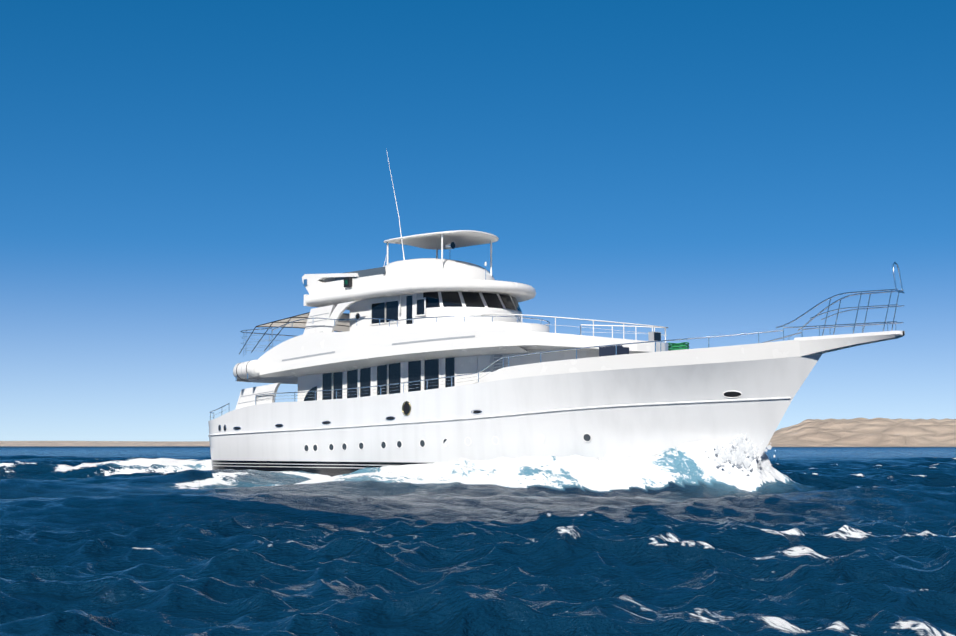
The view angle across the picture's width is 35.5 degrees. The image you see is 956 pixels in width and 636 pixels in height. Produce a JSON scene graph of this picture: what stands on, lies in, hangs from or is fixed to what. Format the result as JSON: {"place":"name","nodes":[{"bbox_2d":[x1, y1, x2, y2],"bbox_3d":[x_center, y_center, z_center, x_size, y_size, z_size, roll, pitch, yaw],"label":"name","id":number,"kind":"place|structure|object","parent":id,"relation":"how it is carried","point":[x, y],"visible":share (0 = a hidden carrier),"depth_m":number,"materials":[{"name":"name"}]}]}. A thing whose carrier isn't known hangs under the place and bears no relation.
{"place":"outdoors","nodes":[
{"label":"outdoors","id":0,"kind":"place"},
{"bbox_2d":[0,441,209,445],"bbox_3d":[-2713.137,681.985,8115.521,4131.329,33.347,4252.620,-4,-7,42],"label":"shoreline","id":1,"kind":"structure","parent":0,"point":[104,443],"depth_m":7464.12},
{"bbox_2d":[0,439,955,635],"bbox_3d":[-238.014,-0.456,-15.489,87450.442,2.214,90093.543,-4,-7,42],"label":"sea water","id":2,"kind":"structure","parent":0,"point":[683,540],"depth_m":19.11,"materials":[{"name":"blue liquid"}]},
{"bbox_2d":[208,149,904,476],"bbox_3d":[1.541,0.416,53.692,29.519,14.141,7.780,-4,-7,42],"label":"motor yacht","id":3,"kind":"object","parent":2,"relation":"on","point":[421,361],"visible":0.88,"depth_m":51.75,"materials":[{"name":"paint"}]},
{"bbox_2d":[602,434,775,473],"bbox_3d":[6.707,4.492,48.578,6.608,1.433,6.229,-4,-7,42],"label":"bow spray","id":4,"kind":"object","parent":2,"relation":"on","point":[739,455],"visible":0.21,"depth_m":46.39,"materials":[{"name":"white liquid"}]},
{"bbox_2d":[0,0,955,440],"label":"sky","id":5,"kind":"structure","parent":0,"point":[173,173],"materials":[{"name":"blue"}]},
{"bbox_2d":[767,418,955,446],"bbox_3d":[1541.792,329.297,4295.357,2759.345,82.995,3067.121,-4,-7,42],"label":"desert hills","id":6,"kind":"structure","parent":0,"point":[873,432],"depth_m":3236.86,"materials":[{"name":"beige sand"}]}
]}

